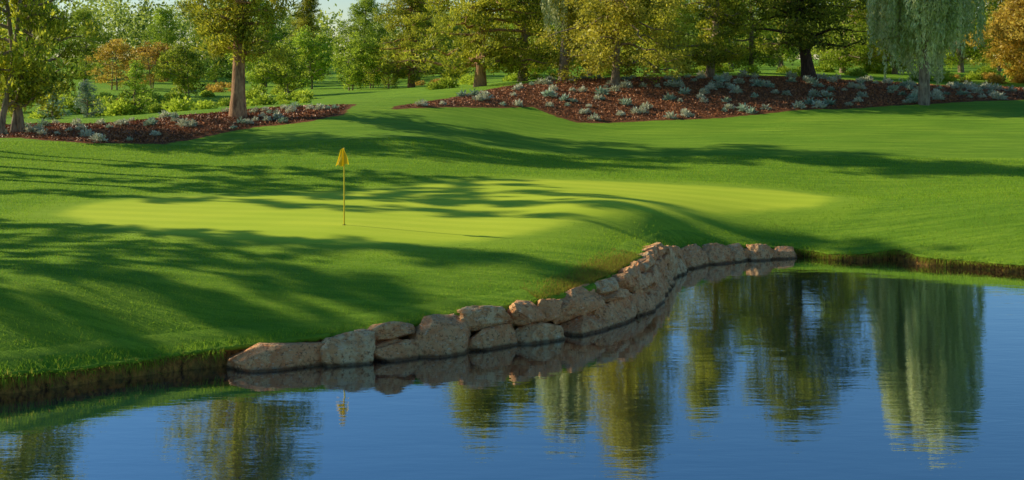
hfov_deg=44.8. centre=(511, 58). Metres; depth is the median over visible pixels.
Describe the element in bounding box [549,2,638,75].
pine tree
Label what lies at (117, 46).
autumn tree
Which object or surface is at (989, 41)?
yellow ash tree
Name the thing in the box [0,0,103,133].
olive tree
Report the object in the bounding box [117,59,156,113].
conifer sapling
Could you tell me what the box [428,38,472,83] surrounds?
tree
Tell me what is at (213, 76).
ash tree
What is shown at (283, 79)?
tree
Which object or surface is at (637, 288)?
stone retaining wall
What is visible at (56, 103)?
conifer sapling
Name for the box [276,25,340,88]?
tree
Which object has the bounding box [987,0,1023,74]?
red maple tree
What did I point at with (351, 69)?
tree
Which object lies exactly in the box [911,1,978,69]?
ash tree
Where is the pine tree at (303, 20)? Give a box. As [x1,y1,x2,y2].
[284,0,331,80]
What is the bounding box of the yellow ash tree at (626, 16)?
[534,0,697,85]
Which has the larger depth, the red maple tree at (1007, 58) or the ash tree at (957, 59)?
the ash tree at (957, 59)
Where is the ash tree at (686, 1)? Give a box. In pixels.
[621,0,709,70]
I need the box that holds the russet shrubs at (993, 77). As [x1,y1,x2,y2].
[72,72,1023,109]
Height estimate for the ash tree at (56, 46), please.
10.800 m
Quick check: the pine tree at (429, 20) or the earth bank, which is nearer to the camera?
the earth bank
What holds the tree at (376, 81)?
on the ground at (478, 213)
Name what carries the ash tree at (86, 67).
on the ground at (478, 213)
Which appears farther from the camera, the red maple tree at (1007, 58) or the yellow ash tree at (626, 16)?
the red maple tree at (1007, 58)
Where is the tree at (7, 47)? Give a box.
[0,26,54,109]
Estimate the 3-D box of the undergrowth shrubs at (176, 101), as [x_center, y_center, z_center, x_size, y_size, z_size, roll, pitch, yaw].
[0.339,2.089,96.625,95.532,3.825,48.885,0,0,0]
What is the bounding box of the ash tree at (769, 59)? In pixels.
[689,0,793,72]
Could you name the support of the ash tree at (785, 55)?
on the ground at (478, 213)
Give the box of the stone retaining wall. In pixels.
[226,242,796,372]
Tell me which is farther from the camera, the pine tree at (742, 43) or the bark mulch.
the pine tree at (742, 43)
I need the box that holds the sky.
[2,0,1004,58]
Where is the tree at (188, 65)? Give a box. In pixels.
[151,37,210,95]
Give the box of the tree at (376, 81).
[358,38,395,87]
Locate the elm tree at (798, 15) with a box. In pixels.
[721,0,886,78]
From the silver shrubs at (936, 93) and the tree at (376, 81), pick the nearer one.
the silver shrubs at (936, 93)
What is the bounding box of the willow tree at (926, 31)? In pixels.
[866,0,987,104]
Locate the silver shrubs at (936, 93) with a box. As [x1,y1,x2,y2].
[4,69,1023,141]
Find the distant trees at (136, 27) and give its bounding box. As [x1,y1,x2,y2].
[0,0,1008,77]
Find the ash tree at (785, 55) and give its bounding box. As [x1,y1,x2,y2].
[741,2,798,66]
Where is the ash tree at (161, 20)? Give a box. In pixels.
[139,4,202,80]
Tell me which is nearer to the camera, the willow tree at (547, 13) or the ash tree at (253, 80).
the willow tree at (547, 13)
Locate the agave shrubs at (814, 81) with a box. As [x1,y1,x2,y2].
[25,73,985,128]
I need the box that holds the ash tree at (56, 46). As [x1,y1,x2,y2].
[3,0,80,90]
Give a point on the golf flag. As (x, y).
(342, 160)
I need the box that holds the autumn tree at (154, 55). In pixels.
[114,40,174,87]
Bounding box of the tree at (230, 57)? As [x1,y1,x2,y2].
[224,21,295,86]
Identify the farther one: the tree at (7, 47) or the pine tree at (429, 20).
the pine tree at (429, 20)
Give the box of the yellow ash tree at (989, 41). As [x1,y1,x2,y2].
[963,0,1011,70]
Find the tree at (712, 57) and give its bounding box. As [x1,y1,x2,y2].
[656,0,765,77]
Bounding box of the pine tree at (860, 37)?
[821,0,913,66]
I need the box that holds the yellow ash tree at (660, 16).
[611,0,703,73]
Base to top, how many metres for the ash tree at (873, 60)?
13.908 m
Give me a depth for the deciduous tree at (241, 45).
65.54 m
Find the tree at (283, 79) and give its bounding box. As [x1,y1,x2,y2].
[252,37,310,92]
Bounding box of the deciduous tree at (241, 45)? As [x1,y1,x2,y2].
[174,0,310,117]
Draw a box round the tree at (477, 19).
[374,0,578,86]
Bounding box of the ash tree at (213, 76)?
[180,3,232,81]
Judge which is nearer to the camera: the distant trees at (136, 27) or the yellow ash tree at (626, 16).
the yellow ash tree at (626, 16)
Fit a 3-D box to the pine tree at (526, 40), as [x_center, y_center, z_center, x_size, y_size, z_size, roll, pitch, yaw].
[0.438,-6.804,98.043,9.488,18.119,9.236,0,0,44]
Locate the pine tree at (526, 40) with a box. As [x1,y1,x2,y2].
[457,0,580,81]
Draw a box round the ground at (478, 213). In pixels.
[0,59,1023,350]
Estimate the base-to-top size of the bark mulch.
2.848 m
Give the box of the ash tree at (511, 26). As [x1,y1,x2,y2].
[502,2,571,74]
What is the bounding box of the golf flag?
[336,148,348,224]
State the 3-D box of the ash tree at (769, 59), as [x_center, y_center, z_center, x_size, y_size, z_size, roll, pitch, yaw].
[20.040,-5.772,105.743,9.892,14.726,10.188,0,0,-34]
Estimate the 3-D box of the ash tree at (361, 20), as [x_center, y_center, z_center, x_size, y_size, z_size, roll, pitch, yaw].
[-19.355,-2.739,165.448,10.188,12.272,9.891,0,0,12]
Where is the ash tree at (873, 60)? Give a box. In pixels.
[847,0,955,73]
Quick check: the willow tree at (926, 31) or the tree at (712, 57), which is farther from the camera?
the tree at (712, 57)
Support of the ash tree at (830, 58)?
on the ground at (478, 213)
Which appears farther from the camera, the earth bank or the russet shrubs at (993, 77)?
the russet shrubs at (993, 77)
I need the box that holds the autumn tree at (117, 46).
[80,38,149,89]
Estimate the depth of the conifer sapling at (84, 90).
75.91 m
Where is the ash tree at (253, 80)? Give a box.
[230,0,296,86]
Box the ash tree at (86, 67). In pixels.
[57,5,113,81]
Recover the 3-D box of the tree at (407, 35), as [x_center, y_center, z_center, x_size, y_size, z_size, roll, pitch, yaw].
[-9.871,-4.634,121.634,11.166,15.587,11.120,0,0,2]
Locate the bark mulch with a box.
[0,75,1023,141]
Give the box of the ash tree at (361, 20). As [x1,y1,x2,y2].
[331,0,397,77]
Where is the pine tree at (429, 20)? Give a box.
[398,5,440,78]
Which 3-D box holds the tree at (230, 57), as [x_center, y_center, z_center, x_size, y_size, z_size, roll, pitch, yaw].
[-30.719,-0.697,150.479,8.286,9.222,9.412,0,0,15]
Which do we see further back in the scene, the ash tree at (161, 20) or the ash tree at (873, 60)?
the ash tree at (161, 20)
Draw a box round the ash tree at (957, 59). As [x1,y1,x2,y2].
[916,0,1005,72]
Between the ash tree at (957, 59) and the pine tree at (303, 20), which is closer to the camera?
the ash tree at (957, 59)
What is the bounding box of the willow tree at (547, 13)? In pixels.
[540,0,601,80]
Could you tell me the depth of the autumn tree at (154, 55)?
139.73 m
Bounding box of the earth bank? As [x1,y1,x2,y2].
[0,229,1023,393]
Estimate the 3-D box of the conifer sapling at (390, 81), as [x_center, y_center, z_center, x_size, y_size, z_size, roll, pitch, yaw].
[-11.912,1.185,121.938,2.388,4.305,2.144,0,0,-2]
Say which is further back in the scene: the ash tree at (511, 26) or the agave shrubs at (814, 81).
the ash tree at (511, 26)
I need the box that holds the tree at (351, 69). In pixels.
[324,31,384,90]
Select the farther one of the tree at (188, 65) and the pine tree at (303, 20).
the pine tree at (303, 20)
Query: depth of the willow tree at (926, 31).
78.31 m
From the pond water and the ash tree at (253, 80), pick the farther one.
the ash tree at (253, 80)
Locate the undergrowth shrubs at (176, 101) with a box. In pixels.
[0,61,1023,118]
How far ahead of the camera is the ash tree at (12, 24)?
111.73 m
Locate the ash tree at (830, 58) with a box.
[809,0,897,72]
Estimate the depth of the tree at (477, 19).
91.34 m
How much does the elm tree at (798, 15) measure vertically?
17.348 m
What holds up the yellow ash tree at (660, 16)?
on the ground at (478, 213)
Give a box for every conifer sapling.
[36,84,71,119]
[73,79,106,117]
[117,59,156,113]
[380,50,401,87]
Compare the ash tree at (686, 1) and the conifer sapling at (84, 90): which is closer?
the conifer sapling at (84, 90)
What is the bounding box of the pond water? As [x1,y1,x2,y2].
[0,255,1023,479]
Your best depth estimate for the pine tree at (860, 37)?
129.49 m
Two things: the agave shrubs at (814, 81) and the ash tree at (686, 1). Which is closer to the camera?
the agave shrubs at (814, 81)
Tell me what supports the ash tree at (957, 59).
on the ground at (478, 213)
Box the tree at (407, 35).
[358,0,456,87]
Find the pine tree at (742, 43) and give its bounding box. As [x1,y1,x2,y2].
[707,0,760,69]
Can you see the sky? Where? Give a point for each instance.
(343, 5)
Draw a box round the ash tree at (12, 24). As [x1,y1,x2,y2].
[0,0,38,77]
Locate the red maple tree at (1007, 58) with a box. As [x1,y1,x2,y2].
[963,0,1023,79]
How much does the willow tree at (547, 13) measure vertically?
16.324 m

